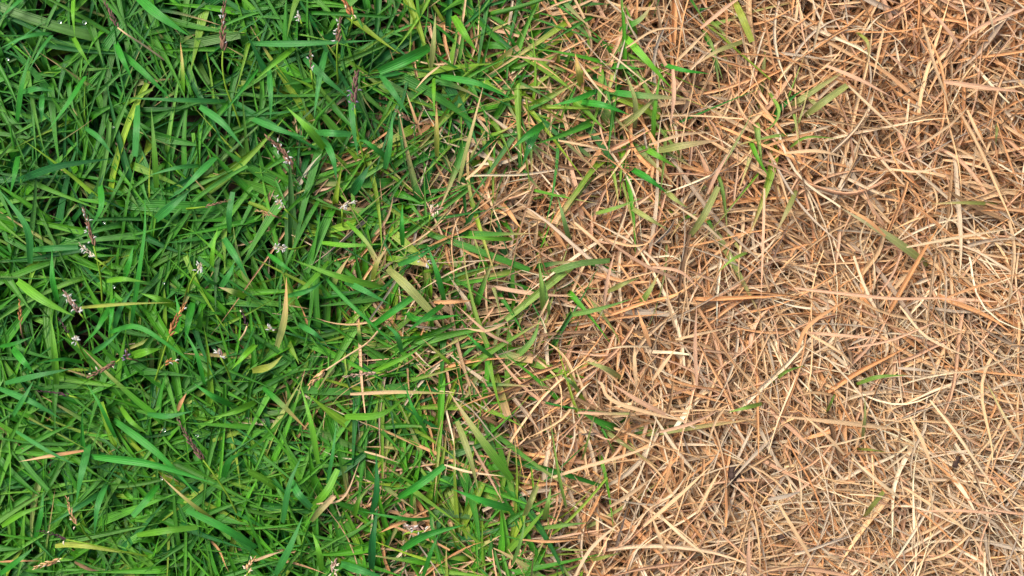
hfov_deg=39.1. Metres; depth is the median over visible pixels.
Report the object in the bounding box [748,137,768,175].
grass blade
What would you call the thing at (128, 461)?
grass blade
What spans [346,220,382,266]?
grass blade
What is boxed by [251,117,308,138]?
grass blade
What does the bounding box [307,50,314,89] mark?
seed head
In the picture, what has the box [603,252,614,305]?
dead blade
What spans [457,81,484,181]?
grass blade
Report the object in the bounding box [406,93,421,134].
dead blade
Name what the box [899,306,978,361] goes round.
dead blade
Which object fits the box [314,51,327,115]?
grass blade
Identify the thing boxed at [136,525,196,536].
grass blade
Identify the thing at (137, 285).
grass blade
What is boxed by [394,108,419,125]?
seed head
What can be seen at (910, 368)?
dead blade
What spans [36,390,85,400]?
seed head
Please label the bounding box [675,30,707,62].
dead blade
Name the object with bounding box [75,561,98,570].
dead blade
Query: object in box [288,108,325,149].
grass blade
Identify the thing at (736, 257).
grass blade
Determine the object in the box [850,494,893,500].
dead blade
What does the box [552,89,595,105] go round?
grass blade
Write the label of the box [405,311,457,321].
grass blade
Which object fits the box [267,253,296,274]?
grass blade
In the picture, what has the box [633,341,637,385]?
dead blade
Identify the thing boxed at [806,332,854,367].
dead blade
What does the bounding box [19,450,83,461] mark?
dead blade
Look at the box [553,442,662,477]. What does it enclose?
dead blade
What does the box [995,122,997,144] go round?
grass blade
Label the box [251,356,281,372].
grass blade
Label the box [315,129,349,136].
grass blade
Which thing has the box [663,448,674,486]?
dead blade
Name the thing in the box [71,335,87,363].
seed head
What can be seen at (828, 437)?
dead blade
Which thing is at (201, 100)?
grass blade
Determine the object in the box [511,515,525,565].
grass blade
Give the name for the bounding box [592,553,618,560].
grass blade
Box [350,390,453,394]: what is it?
dead blade
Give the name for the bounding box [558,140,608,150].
dead blade
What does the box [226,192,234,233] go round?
grass blade
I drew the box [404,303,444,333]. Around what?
grass blade
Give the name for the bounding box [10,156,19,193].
grass blade
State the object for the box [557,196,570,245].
grass blade
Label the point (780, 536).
bark chip
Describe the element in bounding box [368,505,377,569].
grass blade
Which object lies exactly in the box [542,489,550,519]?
grass blade
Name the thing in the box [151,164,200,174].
grass blade
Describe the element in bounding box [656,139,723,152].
grass blade
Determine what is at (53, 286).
grass blade
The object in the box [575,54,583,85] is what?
grass blade
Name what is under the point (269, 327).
seed head
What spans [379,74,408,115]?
grass blade
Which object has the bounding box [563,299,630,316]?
grass blade
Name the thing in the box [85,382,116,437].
grass blade
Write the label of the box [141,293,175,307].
grass blade
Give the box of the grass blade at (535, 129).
[513,121,544,147]
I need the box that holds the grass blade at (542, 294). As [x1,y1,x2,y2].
[539,263,544,312]
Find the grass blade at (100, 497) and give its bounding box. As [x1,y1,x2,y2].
[94,485,107,533]
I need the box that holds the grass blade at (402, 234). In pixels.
[399,204,404,245]
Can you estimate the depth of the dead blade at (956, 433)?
0.45 m
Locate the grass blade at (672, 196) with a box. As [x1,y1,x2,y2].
[664,189,687,207]
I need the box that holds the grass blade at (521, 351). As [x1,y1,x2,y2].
[510,318,539,362]
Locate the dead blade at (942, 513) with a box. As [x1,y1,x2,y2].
[903,487,988,562]
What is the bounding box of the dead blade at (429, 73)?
[417,65,439,86]
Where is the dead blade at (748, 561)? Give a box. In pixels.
[746,532,750,575]
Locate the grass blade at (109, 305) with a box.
[80,302,163,308]
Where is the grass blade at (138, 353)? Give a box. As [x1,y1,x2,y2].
[130,348,161,357]
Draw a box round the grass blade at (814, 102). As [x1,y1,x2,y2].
[808,99,826,113]
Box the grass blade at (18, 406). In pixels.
[12,382,32,415]
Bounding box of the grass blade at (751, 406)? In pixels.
[730,402,761,411]
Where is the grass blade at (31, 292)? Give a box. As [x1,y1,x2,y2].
[16,278,74,316]
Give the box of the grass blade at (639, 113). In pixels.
[618,99,653,130]
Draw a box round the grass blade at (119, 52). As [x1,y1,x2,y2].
[114,40,131,78]
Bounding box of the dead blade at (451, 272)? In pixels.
[419,262,476,290]
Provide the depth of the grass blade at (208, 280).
0.45 m
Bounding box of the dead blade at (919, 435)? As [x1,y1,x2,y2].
[909,418,936,482]
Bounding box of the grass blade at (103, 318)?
[85,307,109,341]
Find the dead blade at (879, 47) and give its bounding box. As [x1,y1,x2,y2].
[873,28,883,77]
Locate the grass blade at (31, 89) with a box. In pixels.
[23,86,51,93]
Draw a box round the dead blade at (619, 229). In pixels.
[611,203,627,250]
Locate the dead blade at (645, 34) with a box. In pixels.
[625,27,692,47]
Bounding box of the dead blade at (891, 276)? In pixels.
[870,253,901,303]
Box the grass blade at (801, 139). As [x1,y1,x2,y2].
[790,135,837,147]
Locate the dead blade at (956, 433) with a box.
[929,399,1002,497]
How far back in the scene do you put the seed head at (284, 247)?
0.45 m
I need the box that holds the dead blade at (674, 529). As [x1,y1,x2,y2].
[659,515,710,559]
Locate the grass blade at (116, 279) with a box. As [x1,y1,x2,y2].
[106,277,143,282]
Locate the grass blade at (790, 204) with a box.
[775,190,797,233]
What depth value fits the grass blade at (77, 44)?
0.45 m
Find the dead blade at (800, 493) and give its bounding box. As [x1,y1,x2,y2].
[795,462,801,516]
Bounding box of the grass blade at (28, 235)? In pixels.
[0,191,32,262]
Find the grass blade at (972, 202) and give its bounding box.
[928,201,997,204]
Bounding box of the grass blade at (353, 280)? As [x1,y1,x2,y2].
[292,259,382,289]
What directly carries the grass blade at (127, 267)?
on the green grass at (264, 462)
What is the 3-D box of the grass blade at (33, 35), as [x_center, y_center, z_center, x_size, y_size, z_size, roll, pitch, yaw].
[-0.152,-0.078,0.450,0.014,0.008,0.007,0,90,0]
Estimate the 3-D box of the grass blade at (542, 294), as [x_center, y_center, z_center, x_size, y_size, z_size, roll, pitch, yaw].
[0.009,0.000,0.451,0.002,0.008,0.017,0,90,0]
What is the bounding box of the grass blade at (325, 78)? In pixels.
[302,56,347,96]
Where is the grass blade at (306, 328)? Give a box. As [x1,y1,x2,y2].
[298,323,326,342]
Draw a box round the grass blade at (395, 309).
[373,290,420,325]
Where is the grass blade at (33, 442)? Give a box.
[16,430,74,464]
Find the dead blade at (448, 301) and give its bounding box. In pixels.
[434,300,474,303]
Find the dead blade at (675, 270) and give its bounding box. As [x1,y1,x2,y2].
[652,266,699,290]
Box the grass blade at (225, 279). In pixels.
[219,261,234,289]
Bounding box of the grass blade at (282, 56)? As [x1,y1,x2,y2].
[252,47,295,82]
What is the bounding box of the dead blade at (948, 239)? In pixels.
[907,227,1020,247]
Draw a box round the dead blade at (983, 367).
[927,350,1023,372]
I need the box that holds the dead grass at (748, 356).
[0,0,1023,575]
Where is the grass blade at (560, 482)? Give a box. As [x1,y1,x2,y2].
[550,421,566,508]
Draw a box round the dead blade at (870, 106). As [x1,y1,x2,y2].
[848,85,916,145]
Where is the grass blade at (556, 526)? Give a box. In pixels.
[544,523,583,529]
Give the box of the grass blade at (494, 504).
[453,489,513,511]
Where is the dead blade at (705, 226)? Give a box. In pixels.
[669,201,721,239]
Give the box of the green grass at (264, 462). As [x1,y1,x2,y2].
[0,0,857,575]
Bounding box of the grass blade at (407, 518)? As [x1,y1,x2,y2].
[361,511,429,520]
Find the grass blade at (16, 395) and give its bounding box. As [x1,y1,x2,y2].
[0,387,60,418]
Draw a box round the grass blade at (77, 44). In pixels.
[71,36,90,66]
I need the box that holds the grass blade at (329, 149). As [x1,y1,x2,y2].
[321,136,336,179]
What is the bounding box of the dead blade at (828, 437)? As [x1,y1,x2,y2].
[802,414,844,455]
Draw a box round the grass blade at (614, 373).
[584,361,622,379]
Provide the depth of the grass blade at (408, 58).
0.45 m
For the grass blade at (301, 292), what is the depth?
0.45 m
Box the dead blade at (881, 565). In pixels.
[856,552,895,572]
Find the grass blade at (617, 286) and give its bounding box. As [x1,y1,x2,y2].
[608,277,639,292]
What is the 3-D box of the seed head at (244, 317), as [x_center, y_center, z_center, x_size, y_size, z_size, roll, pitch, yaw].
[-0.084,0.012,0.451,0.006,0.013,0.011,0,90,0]
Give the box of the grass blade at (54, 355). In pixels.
[50,314,58,384]
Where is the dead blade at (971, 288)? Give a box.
[947,273,1018,297]
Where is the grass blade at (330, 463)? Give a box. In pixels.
[326,422,336,482]
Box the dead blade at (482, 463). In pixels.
[472,446,500,498]
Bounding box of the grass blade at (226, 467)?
[221,451,243,477]
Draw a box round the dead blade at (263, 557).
[255,551,281,560]
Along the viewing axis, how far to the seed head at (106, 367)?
0.45 m
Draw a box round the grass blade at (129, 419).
[120,405,147,434]
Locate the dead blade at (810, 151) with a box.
[786,149,851,159]
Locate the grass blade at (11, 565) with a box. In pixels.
[0,546,34,575]
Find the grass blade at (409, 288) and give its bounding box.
[386,266,432,312]
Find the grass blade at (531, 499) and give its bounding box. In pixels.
[523,484,538,515]
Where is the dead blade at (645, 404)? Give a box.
[609,382,668,415]
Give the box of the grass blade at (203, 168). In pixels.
[179,157,216,192]
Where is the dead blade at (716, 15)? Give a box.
[700,0,737,28]
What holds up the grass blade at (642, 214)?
on the dead grass at (748, 356)
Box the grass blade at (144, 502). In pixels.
[130,485,159,517]
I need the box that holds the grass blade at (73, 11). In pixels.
[71,0,74,35]
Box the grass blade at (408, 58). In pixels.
[377,44,429,74]
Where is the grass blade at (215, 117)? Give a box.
[199,104,242,146]
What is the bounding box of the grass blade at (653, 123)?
[651,70,660,137]
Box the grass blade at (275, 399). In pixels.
[262,386,305,428]
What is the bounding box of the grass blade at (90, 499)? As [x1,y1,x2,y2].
[45,491,99,526]
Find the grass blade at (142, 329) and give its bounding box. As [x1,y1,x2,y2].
[108,324,193,362]
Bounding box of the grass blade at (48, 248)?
[33,245,77,251]
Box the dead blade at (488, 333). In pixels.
[461,309,508,343]
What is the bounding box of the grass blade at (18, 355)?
[11,347,33,372]
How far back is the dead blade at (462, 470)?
0.45 m
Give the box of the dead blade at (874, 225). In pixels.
[845,207,885,236]
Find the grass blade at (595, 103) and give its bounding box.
[581,100,628,114]
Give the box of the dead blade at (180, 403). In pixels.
[177,393,186,410]
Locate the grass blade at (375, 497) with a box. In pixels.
[370,455,379,514]
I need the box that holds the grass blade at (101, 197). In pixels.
[91,185,104,226]
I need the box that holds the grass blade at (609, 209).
[592,198,640,215]
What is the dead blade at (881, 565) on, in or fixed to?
on the dead grass at (748, 356)
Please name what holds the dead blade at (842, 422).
on the dead grass at (748, 356)
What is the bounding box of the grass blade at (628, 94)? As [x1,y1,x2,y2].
[612,90,698,99]
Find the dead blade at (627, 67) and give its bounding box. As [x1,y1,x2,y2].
[610,53,654,90]
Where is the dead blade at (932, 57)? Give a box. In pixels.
[922,23,953,115]
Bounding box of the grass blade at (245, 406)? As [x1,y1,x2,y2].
[210,400,256,417]
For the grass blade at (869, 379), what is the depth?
0.45 m
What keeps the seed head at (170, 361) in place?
on the green grass at (264, 462)
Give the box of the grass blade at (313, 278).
[277,260,328,313]
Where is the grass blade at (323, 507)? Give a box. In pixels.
[309,494,335,521]
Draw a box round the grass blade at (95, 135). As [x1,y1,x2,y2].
[85,127,112,154]
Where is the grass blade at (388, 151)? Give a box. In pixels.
[383,114,392,169]
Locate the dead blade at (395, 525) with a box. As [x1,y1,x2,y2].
[380,521,406,532]
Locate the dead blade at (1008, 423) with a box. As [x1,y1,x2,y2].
[988,385,1023,446]
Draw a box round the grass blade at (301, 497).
[291,479,312,509]
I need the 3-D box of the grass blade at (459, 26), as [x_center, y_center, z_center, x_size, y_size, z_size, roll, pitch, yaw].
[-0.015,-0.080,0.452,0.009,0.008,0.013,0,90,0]
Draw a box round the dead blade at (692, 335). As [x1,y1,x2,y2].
[676,327,730,339]
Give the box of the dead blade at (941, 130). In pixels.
[917,100,972,147]
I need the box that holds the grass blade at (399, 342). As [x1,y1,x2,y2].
[385,324,402,351]
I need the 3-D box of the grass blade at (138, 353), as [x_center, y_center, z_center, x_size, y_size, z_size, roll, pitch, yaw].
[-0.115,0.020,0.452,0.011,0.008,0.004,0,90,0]
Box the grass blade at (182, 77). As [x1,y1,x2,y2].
[180,43,184,95]
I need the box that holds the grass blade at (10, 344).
[0,336,32,347]
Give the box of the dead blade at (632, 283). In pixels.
[618,263,650,311]
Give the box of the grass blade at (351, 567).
[340,561,380,575]
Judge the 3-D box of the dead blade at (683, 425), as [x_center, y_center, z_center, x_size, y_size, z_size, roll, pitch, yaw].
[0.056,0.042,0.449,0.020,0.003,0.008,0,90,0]
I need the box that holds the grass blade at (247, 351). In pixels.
[231,344,257,369]
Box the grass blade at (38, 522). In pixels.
[34,491,43,537]
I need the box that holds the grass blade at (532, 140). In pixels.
[522,123,539,165]
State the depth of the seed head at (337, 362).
0.45 m
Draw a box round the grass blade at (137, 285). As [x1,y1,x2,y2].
[130,203,145,323]
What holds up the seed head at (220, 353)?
on the green grass at (264, 462)
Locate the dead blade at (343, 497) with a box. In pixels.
[316,461,359,504]
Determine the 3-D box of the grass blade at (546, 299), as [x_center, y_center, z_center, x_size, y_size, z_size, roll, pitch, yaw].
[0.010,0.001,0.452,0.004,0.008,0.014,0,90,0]
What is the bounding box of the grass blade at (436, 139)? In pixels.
[434,101,438,156]
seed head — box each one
[18,299,26,346]
[32,554,67,569]
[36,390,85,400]
[39,530,147,556]
[58,317,74,343]
[63,290,87,322]
[66,496,94,542]
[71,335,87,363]
[78,242,116,273]
[81,206,102,300]
[86,358,122,377]
[103,0,163,59]
[121,350,137,361]
[154,302,186,380]
[160,358,178,369]
[175,417,239,519]
[186,199,230,209]
[188,261,202,293]
[214,348,233,384]
[219,0,241,127]
[239,308,247,340]
[243,556,255,575]
[255,209,282,218]
[264,134,293,172]
[265,324,277,330]
[272,194,301,226]
[273,243,308,252]
[294,11,304,27]
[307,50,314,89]
[308,326,381,389]
[328,558,339,575]
[331,16,342,84]
[340,200,356,226]
[341,0,355,31]
[342,372,386,377]
[347,70,365,165]
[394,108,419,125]
[402,524,428,540]
[417,255,433,269]
[428,205,443,226]
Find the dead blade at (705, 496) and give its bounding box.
[696,469,720,513]
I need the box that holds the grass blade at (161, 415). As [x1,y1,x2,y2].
[147,411,191,418]
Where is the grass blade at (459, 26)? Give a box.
[451,15,477,52]
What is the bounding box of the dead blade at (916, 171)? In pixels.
[891,164,952,172]
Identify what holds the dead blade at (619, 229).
on the dead grass at (748, 356)
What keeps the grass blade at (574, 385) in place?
on the green grass at (264, 462)
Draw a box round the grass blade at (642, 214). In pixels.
[630,207,667,229]
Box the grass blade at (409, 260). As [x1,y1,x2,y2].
[397,247,434,266]
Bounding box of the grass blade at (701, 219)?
[689,186,720,237]
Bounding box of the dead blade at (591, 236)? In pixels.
[574,222,614,258]
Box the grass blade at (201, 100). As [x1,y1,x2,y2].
[131,98,225,102]
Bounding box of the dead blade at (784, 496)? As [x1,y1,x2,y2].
[768,491,799,500]
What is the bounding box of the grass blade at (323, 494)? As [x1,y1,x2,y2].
[311,468,339,509]
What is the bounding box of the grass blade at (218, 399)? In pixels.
[192,382,234,406]
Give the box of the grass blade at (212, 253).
[210,228,217,266]
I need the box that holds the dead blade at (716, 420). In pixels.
[704,407,725,453]
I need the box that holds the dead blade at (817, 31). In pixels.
[812,0,826,51]
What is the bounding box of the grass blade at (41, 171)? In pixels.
[17,158,112,182]
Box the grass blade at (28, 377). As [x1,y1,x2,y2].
[5,368,72,384]
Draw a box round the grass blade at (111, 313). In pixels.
[108,298,114,333]
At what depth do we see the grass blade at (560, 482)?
0.45 m
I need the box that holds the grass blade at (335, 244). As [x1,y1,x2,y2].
[322,241,378,246]
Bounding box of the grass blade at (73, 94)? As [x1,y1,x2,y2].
[48,76,85,129]
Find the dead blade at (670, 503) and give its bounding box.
[643,466,710,526]
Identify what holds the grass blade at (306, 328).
on the green grass at (264, 462)
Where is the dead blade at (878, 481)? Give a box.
[848,455,899,497]
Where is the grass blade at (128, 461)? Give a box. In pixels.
[90,454,214,483]
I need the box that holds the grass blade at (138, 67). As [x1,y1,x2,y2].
[123,52,173,101]
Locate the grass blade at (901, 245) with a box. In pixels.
[841,208,927,266]
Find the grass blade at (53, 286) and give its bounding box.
[50,253,59,302]
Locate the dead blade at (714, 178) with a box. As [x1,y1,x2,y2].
[707,150,730,193]
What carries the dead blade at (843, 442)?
on the dead grass at (748, 356)
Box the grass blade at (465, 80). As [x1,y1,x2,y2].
[440,74,513,99]
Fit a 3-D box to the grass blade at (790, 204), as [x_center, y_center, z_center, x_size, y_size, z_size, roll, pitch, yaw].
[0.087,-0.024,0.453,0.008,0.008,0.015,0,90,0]
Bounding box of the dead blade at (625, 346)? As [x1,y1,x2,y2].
[596,345,648,351]
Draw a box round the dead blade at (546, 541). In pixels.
[523,539,580,542]
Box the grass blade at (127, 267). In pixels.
[123,248,132,276]
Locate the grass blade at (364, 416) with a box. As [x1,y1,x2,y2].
[344,396,406,419]
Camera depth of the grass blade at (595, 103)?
0.45 m
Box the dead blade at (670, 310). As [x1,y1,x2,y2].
[665,275,674,327]
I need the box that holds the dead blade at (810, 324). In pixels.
[795,297,850,351]
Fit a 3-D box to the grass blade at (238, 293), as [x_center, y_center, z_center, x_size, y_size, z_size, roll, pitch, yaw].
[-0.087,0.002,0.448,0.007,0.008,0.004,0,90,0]
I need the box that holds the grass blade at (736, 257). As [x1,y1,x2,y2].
[721,251,747,268]
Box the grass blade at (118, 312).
[113,287,133,328]
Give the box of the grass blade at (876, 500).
[863,490,884,516]
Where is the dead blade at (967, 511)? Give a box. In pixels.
[920,509,1000,514]
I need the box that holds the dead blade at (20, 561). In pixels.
[0,560,34,561]
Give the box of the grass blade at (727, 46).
[693,40,742,66]
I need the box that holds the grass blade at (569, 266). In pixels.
[542,258,609,275]
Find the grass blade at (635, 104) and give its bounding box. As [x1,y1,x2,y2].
[622,66,637,127]
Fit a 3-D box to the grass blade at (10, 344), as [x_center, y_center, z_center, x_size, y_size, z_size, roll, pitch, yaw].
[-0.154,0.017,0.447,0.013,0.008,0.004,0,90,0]
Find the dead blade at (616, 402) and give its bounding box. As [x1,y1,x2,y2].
[600,382,688,421]
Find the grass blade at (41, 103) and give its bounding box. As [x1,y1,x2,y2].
[39,93,44,121]
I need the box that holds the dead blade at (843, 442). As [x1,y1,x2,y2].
[816,433,876,448]
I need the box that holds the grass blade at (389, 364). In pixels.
[373,341,426,371]
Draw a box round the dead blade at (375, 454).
[364,451,398,462]
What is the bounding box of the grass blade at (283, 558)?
[274,517,302,575]
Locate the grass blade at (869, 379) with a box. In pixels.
[856,374,903,384]
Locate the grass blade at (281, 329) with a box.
[275,277,287,347]
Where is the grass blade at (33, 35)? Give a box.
[1,32,51,47]
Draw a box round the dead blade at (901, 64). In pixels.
[882,48,911,73]
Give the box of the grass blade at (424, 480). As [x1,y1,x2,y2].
[396,464,445,499]
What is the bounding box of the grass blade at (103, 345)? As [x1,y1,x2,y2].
[91,330,120,353]
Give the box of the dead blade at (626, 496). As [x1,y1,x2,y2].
[609,477,652,507]
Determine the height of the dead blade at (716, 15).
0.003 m
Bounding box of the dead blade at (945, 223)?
[931,196,952,239]
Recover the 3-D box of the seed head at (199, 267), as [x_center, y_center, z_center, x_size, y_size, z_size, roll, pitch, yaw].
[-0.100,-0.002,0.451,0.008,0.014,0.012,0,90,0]
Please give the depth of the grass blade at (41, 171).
0.45 m
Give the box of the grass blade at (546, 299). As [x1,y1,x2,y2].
[543,280,549,314]
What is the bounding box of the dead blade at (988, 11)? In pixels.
[984,0,994,35]
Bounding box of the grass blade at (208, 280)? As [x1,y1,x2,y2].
[199,272,219,284]
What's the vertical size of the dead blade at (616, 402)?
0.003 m
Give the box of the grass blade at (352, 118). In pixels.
[349,89,357,155]
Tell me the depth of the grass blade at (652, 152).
0.45 m
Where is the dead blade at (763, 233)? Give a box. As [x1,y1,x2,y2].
[761,188,764,292]
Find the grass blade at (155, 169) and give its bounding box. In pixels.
[151,109,158,187]
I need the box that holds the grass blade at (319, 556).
[312,532,323,570]
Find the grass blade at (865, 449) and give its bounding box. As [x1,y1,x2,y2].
[857,448,882,451]
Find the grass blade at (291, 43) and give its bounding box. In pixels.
[252,40,374,46]
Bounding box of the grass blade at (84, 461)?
[75,444,91,504]
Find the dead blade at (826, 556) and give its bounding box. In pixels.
[809,555,842,557]
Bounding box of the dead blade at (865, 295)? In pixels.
[795,287,987,308]
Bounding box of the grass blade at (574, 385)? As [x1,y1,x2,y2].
[561,374,579,391]
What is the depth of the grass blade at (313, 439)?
0.44 m
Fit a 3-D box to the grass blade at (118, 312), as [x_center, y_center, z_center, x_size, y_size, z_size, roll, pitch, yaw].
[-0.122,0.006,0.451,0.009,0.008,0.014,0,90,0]
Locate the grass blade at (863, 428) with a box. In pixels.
[861,402,865,440]
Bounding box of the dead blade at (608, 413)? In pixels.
[578,412,628,414]
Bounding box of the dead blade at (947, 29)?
[928,7,960,48]
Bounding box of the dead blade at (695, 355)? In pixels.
[693,306,697,385]
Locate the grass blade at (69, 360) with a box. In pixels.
[36,358,83,363]
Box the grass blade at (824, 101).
[804,83,848,116]
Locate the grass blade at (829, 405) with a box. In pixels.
[826,394,834,411]
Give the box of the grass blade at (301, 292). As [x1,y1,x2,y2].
[288,280,323,297]
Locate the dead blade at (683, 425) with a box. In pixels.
[659,409,720,432]
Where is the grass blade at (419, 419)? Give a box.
[404,382,427,431]
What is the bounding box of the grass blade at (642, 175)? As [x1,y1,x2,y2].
[631,167,666,192]
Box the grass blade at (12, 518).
[1,505,44,527]
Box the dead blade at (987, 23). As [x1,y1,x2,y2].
[946,8,1023,56]
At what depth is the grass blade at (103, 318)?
0.45 m
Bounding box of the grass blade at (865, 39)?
[856,32,869,60]
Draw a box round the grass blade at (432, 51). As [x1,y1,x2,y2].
[429,12,435,67]
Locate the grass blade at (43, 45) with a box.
[30,35,52,67]
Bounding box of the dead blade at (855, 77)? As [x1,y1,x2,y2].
[826,65,889,95]
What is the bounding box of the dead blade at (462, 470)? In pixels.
[444,464,498,475]
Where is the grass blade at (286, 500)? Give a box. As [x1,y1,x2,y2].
[281,456,301,522]
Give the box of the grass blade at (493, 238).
[453,236,511,240]
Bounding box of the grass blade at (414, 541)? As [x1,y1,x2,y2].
[400,524,465,551]
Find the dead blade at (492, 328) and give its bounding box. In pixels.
[465,323,504,331]
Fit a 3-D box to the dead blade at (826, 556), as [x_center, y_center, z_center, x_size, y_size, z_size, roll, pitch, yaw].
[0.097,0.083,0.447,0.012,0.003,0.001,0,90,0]
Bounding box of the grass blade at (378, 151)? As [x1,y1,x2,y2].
[357,139,391,161]
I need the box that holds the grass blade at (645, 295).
[639,273,658,306]
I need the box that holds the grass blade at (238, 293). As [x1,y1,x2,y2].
[219,287,246,298]
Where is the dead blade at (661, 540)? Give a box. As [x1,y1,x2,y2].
[649,510,670,556]
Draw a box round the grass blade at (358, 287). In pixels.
[344,282,388,303]
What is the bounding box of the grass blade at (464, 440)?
[455,420,478,492]
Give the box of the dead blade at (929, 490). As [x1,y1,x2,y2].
[903,455,933,522]
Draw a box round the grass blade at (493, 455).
[451,395,513,481]
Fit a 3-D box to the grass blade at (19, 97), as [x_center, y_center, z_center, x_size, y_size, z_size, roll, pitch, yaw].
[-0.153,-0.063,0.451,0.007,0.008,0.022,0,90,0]
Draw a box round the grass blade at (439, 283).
[427,245,445,299]
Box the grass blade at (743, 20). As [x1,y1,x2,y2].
[733,0,753,42]
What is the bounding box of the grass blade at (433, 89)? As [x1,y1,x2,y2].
[432,78,435,110]
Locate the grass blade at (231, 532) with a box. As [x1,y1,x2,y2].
[186,508,256,548]
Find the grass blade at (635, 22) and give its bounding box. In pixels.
[619,2,653,31]
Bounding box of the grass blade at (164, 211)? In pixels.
[154,189,190,222]
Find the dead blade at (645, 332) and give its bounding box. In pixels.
[638,312,651,346]
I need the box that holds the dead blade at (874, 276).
[872,258,875,291]
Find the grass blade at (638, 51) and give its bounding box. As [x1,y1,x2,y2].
[625,34,671,88]
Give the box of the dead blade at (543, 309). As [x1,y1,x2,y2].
[538,296,549,317]
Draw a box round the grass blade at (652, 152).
[640,144,676,167]
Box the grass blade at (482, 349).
[465,332,492,357]
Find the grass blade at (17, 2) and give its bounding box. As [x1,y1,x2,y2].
[1,0,22,16]
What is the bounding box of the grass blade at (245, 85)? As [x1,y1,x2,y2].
[222,69,257,113]
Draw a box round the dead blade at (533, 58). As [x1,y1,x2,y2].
[507,55,554,61]
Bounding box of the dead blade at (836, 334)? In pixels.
[809,332,881,338]
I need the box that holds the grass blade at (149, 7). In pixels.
[136,0,188,35]
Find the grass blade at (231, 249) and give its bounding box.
[222,236,248,280]
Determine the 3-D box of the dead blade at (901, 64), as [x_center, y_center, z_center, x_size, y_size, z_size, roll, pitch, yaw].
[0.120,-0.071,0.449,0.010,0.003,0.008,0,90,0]
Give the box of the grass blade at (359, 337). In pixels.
[357,321,361,344]
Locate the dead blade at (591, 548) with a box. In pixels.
[574,517,625,575]
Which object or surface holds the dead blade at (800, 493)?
on the dead grass at (748, 356)
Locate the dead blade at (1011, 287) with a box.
[999,266,1012,307]
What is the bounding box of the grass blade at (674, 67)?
[661,63,707,73]
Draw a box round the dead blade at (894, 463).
[885,452,907,469]
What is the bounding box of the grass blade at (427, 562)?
[422,532,439,575]
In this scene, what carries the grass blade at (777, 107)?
on the dead grass at (748, 356)
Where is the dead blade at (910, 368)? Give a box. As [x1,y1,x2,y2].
[898,367,929,371]
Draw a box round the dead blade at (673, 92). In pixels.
[670,69,675,126]
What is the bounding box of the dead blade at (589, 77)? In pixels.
[578,61,609,101]
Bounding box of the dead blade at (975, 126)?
[966,110,988,152]
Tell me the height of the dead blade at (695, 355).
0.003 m
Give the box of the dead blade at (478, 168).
[466,142,496,179]
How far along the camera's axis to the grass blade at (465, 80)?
0.45 m
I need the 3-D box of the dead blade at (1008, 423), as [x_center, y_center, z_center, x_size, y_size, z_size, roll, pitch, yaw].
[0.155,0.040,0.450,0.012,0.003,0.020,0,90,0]
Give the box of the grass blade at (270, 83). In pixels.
[267,69,272,119]
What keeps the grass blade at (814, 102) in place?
on the dead grass at (748, 356)
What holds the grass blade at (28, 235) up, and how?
on the green grass at (264, 462)
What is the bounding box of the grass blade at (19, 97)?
[15,51,30,122]
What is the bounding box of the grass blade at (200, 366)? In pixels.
[186,333,205,384]
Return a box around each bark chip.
[725,461,740,482]
[777,532,785,541]
[952,456,959,467]
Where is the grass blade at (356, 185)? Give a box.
[349,165,369,195]
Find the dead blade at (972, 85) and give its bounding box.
[944,80,1020,91]
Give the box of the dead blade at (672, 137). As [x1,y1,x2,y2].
[649,132,709,145]
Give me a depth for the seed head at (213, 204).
0.45 m
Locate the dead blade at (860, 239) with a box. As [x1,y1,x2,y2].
[859,205,873,262]
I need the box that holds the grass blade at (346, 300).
[325,277,393,344]
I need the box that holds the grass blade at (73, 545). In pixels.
[55,542,118,551]
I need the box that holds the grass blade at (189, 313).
[185,302,194,342]
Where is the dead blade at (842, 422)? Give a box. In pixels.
[770,415,886,428]
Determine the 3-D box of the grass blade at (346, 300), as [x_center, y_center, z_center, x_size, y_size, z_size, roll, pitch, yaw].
[-0.047,0.008,0.451,0.033,0.008,0.001,43,90,0]
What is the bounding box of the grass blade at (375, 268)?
[371,248,386,280]
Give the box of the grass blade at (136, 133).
[132,104,139,156]
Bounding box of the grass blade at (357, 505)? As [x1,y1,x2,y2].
[353,487,369,515]
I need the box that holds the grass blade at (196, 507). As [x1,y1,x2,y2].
[163,478,213,518]
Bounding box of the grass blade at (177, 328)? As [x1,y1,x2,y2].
[173,295,180,336]
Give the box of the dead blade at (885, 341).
[848,320,938,348]
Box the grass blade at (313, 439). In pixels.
[300,385,319,463]
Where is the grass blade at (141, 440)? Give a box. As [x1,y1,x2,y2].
[113,417,197,495]
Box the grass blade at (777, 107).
[764,92,780,130]
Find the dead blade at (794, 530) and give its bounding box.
[771,491,810,558]
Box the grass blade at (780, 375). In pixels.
[770,365,804,383]
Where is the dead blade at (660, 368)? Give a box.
[652,347,676,380]

